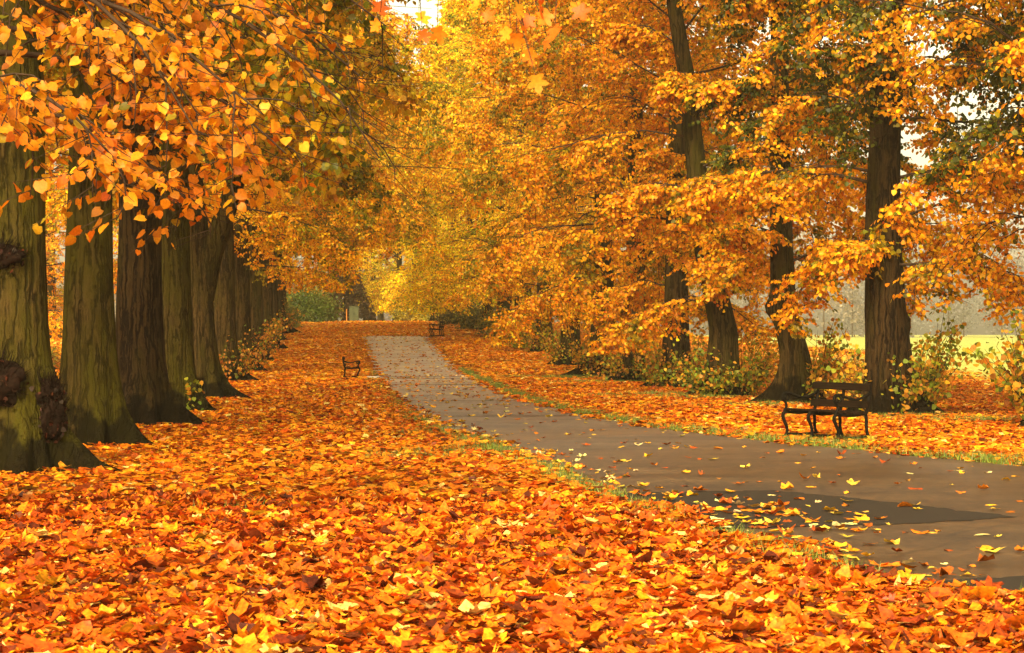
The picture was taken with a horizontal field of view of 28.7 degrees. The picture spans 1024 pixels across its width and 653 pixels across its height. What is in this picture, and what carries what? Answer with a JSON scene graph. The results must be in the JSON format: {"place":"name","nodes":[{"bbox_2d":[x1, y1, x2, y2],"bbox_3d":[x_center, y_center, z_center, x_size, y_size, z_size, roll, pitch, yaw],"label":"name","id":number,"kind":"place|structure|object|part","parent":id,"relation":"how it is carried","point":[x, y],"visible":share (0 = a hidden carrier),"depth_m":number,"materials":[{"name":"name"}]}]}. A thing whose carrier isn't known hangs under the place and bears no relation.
{"place":"outdoors","nodes":[
{"label":"outdoors","id":0,"kind":"place"},
{"bbox_2d":[1,334,1023,639],"bbox_3d":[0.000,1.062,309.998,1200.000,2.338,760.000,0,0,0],"label":"ground","id":1,"kind":"structure","parent":0,"point":[973,340],"depth_m":159.64,"materials":[{"name":"yellow plant"}]},
{"bbox_2d":[44,38,118,369],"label":"lime tree","id":2,"kind":"object","parent":1,"relation":"on","point":[54,314],"visible":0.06,"depth_m":73.54,"materials":[{"name":"orange plant"}]},
{"bbox_2d":[45,39,117,337],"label":"lime tree","id":3,"kind":"object","parent":1,"relation":"on","point":[53,242],"visible":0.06,"depth_m":104.62,"materials":[{"name":"orange plant"}]},
{"bbox_2d":[0,0,369,473],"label":"lime tree","id":4,"kind":"object","parent":1,"relation":"on","point":[36,432],"visible":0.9,"depth_m":22.21,"materials":[{"name":"orange plant"}]},
{"bbox_2d":[43,0,391,445],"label":"lime tree","id":5,"kind":"object","parent":1,"relation":"on","point":[90,370],"visible":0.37,"depth_m":27.42,"materials":[{"name":"brown plant"}]},
{"bbox_2d":[0,0,452,518],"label":"lime tree","id":6,"kind":"object","parent":1,"relation":"on","point":[75,36],"visible":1,"depth_m":15.09,"materials":[{"name":"orange plant"}]},
{"bbox_2d":[48,0,408,397],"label":"lime tree","id":7,"kind":"object","parent":1,"relation":"on","point":[206,253],"visible":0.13,"depth_m":45.74,"materials":[{"name":"brown plant"}]},
{"bbox_2d":[43,0,419,412],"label":"lime tree","id":8,"kind":"object","parent":1,"relation":"on","point":[178,328],"visible":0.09,"depth_m":38.90,"materials":[{"name":"orange plant"}]},
{"bbox_2d":[43,0,435,424],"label":"lime tree","id":9,"kind":"object","parent":1,"relation":"on","point":[150,397],"visible":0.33,"depth_m":32.65,"materials":[{"name":"brown plant"}]},
{"bbox_2d":[112,0,401,370],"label":"lime tree","id":10,"kind":"object","parent":1,"relation":"on","point":[242,307],"visible":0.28,"depth_m":71.75,"materials":[{"name":"orange plant"}]},
{"bbox_2d":[44,0,477,381],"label":"lime tree","id":11,"kind":"object","parent":1,"relation":"on","point":[233,362],"visible":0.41,"depth_m":61.29,"materials":[{"name":"orange plant"}]},
{"bbox_2d":[274,313,285,337],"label":"green shrub","id":12,"kind":"object","parent":1,"relation":"on","point":[279,328],"visible":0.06,"depth_m":99.05,"materials":[{"name":"green plant"}]},
{"bbox_2d":[114,12,447,340],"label":"lime tree","id":13,"kind":"object","parent":1,"relation":"on","point":[412,39],"visible":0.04,"depth_m":101.03,"materials":[{"name":"orange plant"}]},
{"bbox_2d":[112,0,472,359],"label":"lime tree","id":14,"kind":"object","parent":1,"relation":"on","point":[256,307],"visible":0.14,"depth_m":81.70,"materials":[{"name":"orange plant"}]},
{"bbox_2d":[284,297,303,327],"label":"green shrub","id":15,"kind":"object","parent":1,"relation":"on","point":[287,307],"visible":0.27,"depth_m":121.83,"materials":[{"name":"green plant"}]},
{"bbox_2d":[113,35,477,348],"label":"lime tree","id":16,"kind":"object","parent":1,"relation":"on","point":[267,294],"visible":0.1,"depth_m":92.49,"materials":[{"name":"orange plant"}]},
{"bbox_2d":[285,260,312,307],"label":"lime tree","id":17,"kind":"object","parent":1,"relation":"on","point":[296,265],"depth_m":172.80,"materials":[{"name":"orange plant"}]},
{"bbox_2d":[286,217,343,301],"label":"lime tree","id":18,"kind":"object","parent":1,"relation":"on","point":[287,291],"visible":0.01,"depth_m":158.14,"materials":[{"name":"orange plant"}]},
{"bbox_2d":[286,278,344,321],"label":"rhododendron bush","id":19,"kind":"object","parent":1,"relation":"on","point":[322,305],"visible":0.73,"depth_m":145.27,"materials":[{"name":"green plant"}]},
{"bbox_2d":[286,233,362,297],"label":"lime tree","id":20,"kind":"object","parent":1,"relation":"on","point":[310,278],"visible":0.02,"depth_m":180.95,"materials":[{"name":"orange plant"}]},
{"bbox_2d":[282,77,386,320],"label":"lime tree","id":21,"kind":"object","parent":1,"relation":"on","point":[284,294],"visible":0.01,"depth_m":123.62,"materials":[{"name":"orange plant"}]},
{"bbox_2d":[312,211,387,320],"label":"lime tree","id":22,"kind":"object","parent":1,"relation":"on","point":[364,287],"visible":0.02,"depth_m":196.58,"materials":[{"name":"orange plant"}]},
{"bbox_2d":[325,247,375,320],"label":"copper beech","id":23,"kind":"object","parent":1,"relation":"on","point":[348,299],"visible":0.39,"depth_m":173.48,"materials":[{"name":"brown plant"}]},
{"bbox_2d":[342,357,360,376],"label":"park bench","id":24,"kind":"object","parent":1,"relation":"on","point":[344,364],"visible":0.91,"depth_m":65.34,"materials":[{"name":"brown wood"}]},
{"bbox_2d":[349,306,359,320],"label":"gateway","id":25,"kind":"object","parent":1,"relation":"on","point":[353,313],"visible":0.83,"depth_m":158.73,"materials":[{"name":"brown paint"}]},
{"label":"door","id":26,"kind":"part","parent":25,"relation":"part of","materials":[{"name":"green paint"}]},
{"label":"door","id":27,"kind":"part","parent":25,"relation":"part of","materials":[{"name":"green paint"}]},
{"bbox_2d":[276,98,438,333],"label":"lime tree","id":28,"kind":"object","parent":1,"relation":"on","point":[290,329],"visible":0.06,"depth_m":112.43,"materials":[{"name":"orange plant"}]},
{"bbox_2d":[324,101,419,320],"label":"lime tree","id":29,"kind":"object","parent":1,"relation":"on","point":[377,300],"visible":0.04,"depth_m":188.40,"materials":[{"name":"yellow plant"}]},
{"bbox_2d":[349,223,411,320],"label":"lime tree","id":30,"kind":"object","parent":1,"relation":"on","point":[365,319],"visible":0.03,"depth_m":202.84,"materials":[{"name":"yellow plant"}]},
{"bbox_2d":[358,239,426,320],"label":"lime tree","id":31,"kind":"object","parent":1,"relation":"on","point":[380,316],"depth_m":235.74,"materials":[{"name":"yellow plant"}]},
{"bbox_2d":[359,133,437,320],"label":"lime tree","id":32,"kind":"object","parent":1,"relation":"on","point":[393,260],"depth_m":219.34,"materials":[{"name":"yellow plant"}]},
{"bbox_2d":[353,134,459,314],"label":"lime tree","id":33,"kind":"object","parent":1,"relation":"on","point":[388,282],"visible":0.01,"depth_m":167.58,"materials":[{"name":"yellow plant"}]},
{"bbox_2d":[384,291,430,320],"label":"green shrub","id":34,"kind":"object","parent":1,"relation":"on","point":[400,316],"visible":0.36,"depth_m":159.65,"materials":[{"name":"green plant"}]},
{"bbox_2d":[355,139,461,320],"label":"lime tree","id":35,"kind":"object","parent":1,"relation":"on","point":[382,280],"visible":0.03,"depth_m":175.40,"materials":[{"name":"yellow plant"}]},
{"bbox_2d":[340,116,476,320],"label":"lime tree","id":36,"kind":"object","parent":1,"relation":"on","point":[371,282],"visible":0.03,"depth_m":185.83,"materials":[{"name":"yellow plant"}]},
{"bbox_2d":[378,74,481,320],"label":"lime tree","id":37,"kind":"object","parent":1,"relation":"on","point":[390,301],"visible":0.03,"depth_m":150.82,"materials":[{"name":"yellow plant"}]},
{"bbox_2d":[428,321,444,336],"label":"park bench","id":38,"kind":"object","parent":1,"relation":"on","point":[439,325],"visible":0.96,"depth_m":106.64,"materials":[{"name":"black metal"}]},
{"bbox_2d":[372,3,514,311],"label":"lime tree","id":39,"kind":"object","parent":1,"relation":"on","point":[446,40],"visible":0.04,"depth_m":127.62,"materials":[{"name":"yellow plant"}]},
{"bbox_2d":[380,17,510,322],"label":"lime tree","id":40,"kind":"object","parent":1,"relation":"on","point":[407,263],"visible":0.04,"depth_m":136.70,"materials":[{"name":"yellow plant"}]},
{"bbox_2d":[428,298,480,324],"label":"green shrub","id":41,"kind":"object","parent":1,"relation":"on","point":[448,318],"visible":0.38,"depth_m":130.33,"materials":[{"name":"green plant"}]},
{"bbox_2d":[425,114,496,309],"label":"lime tree","id":42,"kind":"object","parent":1,"relation":"on","point":[460,229],"depth_m":175.41,"materials":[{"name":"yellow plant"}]},
{"bbox_2d":[369,0,559,329],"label":"lime tree","id":43,"kind":"object","parent":1,"relation":"on","point":[444,6],"visible":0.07,"depth_m":116.12,"materials":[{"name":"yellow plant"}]},
{"bbox_2d":[451,297,495,328],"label":"green shrub","id":44,"kind":"object","parent":1,"relation":"on","point":[466,321],"visible":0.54,"depth_m":118.39,"materials":[{"name":"green plant"}]},
{"bbox_2d":[370,0,591,94],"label":"maple tree","id":45,"kind":"object","parent":1,"relation":"on","point":[577,8],"visible":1,"depth_m":8.78,"materials":[{"name":"orange plant"}]},
{"bbox_2d":[472,301,510,336],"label":"green shrub","id":46,"kind":"object","parent":1,"relation":"on","point":[486,323],"visible":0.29,"depth_m":106.11,"materials":[{"name":"green plant"}]},
{"bbox_2d":[391,4,615,326],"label":"lime tree","id":47,"kind":"object","parent":1,"relation":"on","point":[454,237],"visible":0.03,"depth_m":106.44,"materials":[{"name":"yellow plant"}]},
{"bbox_2d":[398,0,624,342],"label":"lime tree","id":48,"kind":"object","parent":1,"relation":"on","point":[453,55],"visible":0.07,"depth_m":98.82,"materials":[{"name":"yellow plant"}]},
{"bbox_2d":[0,484,1023,652],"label":"fallen leaves","id":49,"kind":"object","parent":1,"relation":"on","point":[105,571],"visible":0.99,"depth_m":12.02,"materials":[{"name":"orange plant"}]},
{"bbox_2d":[0,378,1023,498],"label":"fallen leaves","id":50,"kind":"object","parent":1,"relation":"on","point":[238,438],"visible":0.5,"depth_m":28.33,"materials":[{"name":"orange plant"}]},
{"bbox_2d":[50,320,1003,380],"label":"fallen leaves","id":51,"kind":"object","parent":1,"relation":"on","point":[307,352],"visible":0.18,"depth_m":87.01,"materials":[{"name":"orange plant"}]},
{"bbox_2d":[503,323,553,348],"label":"green shrub","id":52,"kind":"object","parent":1,"relation":"on","point":[516,345],"visible":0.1,"depth_m":92.82,"materials":[{"name":"green plant"}]},
{"bbox_2d":[410,1,660,351],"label":"lime tree","id":53,"kind":"object","parent":1,"relation":"on","point":[534,344],"visible":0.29,"depth_m":89.36,"materials":[{"name":"orange plant"}]},
{"bbox_2d":[56,208,1023,337],"bbox_3d":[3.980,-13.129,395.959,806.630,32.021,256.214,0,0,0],"label":"wood","id":54,"kind":"object","parent":1,"relation":"on","point":[851,294],"visible":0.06,"depth_m":460.53,"materials":[{"name":"grey plant"}]},
{"bbox_2d":[406,0,710,365],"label":"lime tree","id":55,"kind":"object","parent":1,"relation":"on","point":[559,355],"visible":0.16,"depth_m":77.67,"materials":[{"name":"orange plant"}]},
{"bbox_2d":[421,0,750,375],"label":"lime tree","id":56,"kind":"object","parent":1,"relation":"on","point":[587,362],"visible":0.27,"depth_m":66.25,"materials":[{"name":"orange plant"}]},
{"bbox_2d":[159,366,1023,588],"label":"grass","id":57,"kind":"structure","parent":1,"relation":"on","point":[982,457],"depth_m":27.80,"materials":[{"name":"green plant"}]},
{"bbox_2d":[454,0,838,380],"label":"lime tree","id":58,"kind":"object","parent":1,"relation":"on","point":[623,367],"visible":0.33,"depth_m":60.55,"materials":[{"name":"orange plant"}]},
{"bbox_2d":[454,0,923,396],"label":"lime tree","id":59,"kind":"object","parent":1,"relation":"on","point":[721,373],"visible":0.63,"depth_m":48.22,"materials":[{"name":"orange plant"}]},
{"bbox_2d":[477,0,906,387],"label":"lime tree","id":60,"kind":"object","parent":1,"relation":"on","point":[613,65],"visible":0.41,"depth_m":54.92,"materials":[{"name":"orange plant"}]},
{"bbox_2d":[781,381,871,439],"bbox_3d":[4.546,1.235,28.906,0.721,0.860,1.300,0,0,-29],"label":"park bench","id":61,"kind":"object","parent":1,"relation":"on","point":[839,405],"visible":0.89,"depth_m":28.84,"materials":[{"name":"black wood"}]},
{"bbox_2d":[651,0,1016,402],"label":"lime tree","id":62,"kind":"object","parent":1,"relation":"on","point":[796,373],"visible":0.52,"depth_m":42.77,"materials":[{"name":"orange plant"}]},
{"bbox_2d":[667,0,1023,414],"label":"lime tree","id":63,"kind":"object","parent":1,"relation":"on","point":[893,372],"visible":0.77,"depth_m":38.51,"materials":[{"name":"orange plant"}]},
{"bbox_2d":[766,0,1023,426],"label":"lime tree","id":64,"kind":"object","parent":1,"relation":"on","point":[943,170],"visible":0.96,"depth_m":34.18,"materials":[{"name":"orange plant"}]},
{"bbox_2d":[45,0,1023,334],"label":"sky","id":65,"kind":"structure","parent":0,"point":[917,159],"materials":[{"name":"white"}]},
{"bbox_2d":[365,335,1023,590],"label":"path","id":66,"kind":"structure","parent":0,"point":[933,479],"depth_m":22.73,"materials":[{"name":"grey asphalt"}]},
{"bbox_2d":[380,376,466,376],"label":"paving joint","id":67,"kind":"object","parent":66,"relation":"on","point":[423,376],"visible":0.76,"depth_m":67.63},
{"bbox_2d":[390,384,463,384],"bbox_3d":[-2.257,1.703,58.835,3.131,0.001,0.493,0,0,-2],"label":"paving joint","id":68,"kind":"object","parent":66,"relation":"on","point":[429,384],"visible":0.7,"depth_m":58.69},
{"bbox_2d":[404,400,505,400],"bbox_3d":[-1.117,1.677,45.330,2.835,0.001,0.284,0,0,-3],"label":"paving joint","id":69,"kind":"object","parent":66,"relation":"on","point":[457,400],"visible":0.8,"depth_m":45.30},
{"bbox_2d":[364,334,1023,590],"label":"fallen leaves","id":70,"kind":"object","parent":66,"relation":"on","point":[941,571],"visible":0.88,"depth_m":19.58,"materials":[{"name":"orange plant"}]},
{"bbox_2d":[617,490,1013,527],"bbox_3d":[2.342,1.625,18.097,2.882,0.001,3.795,0,0,-22],"label":"asphalt patch","id":71,"kind":"object","parent":66,"relation":"on","point":[894,512],"visible":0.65,"depth_m":17.64,"materials":[{"name":"grey asphalt"}]},
{"bbox_2d":[945,576,1023,589],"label":"asphalt patch","id":72,"kind":"object","parent":66,"relation":"on","point":[1012,582],"visible":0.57,"depth_m":12.65,"materials":[{"name":"grey asphalt"}]}
]}

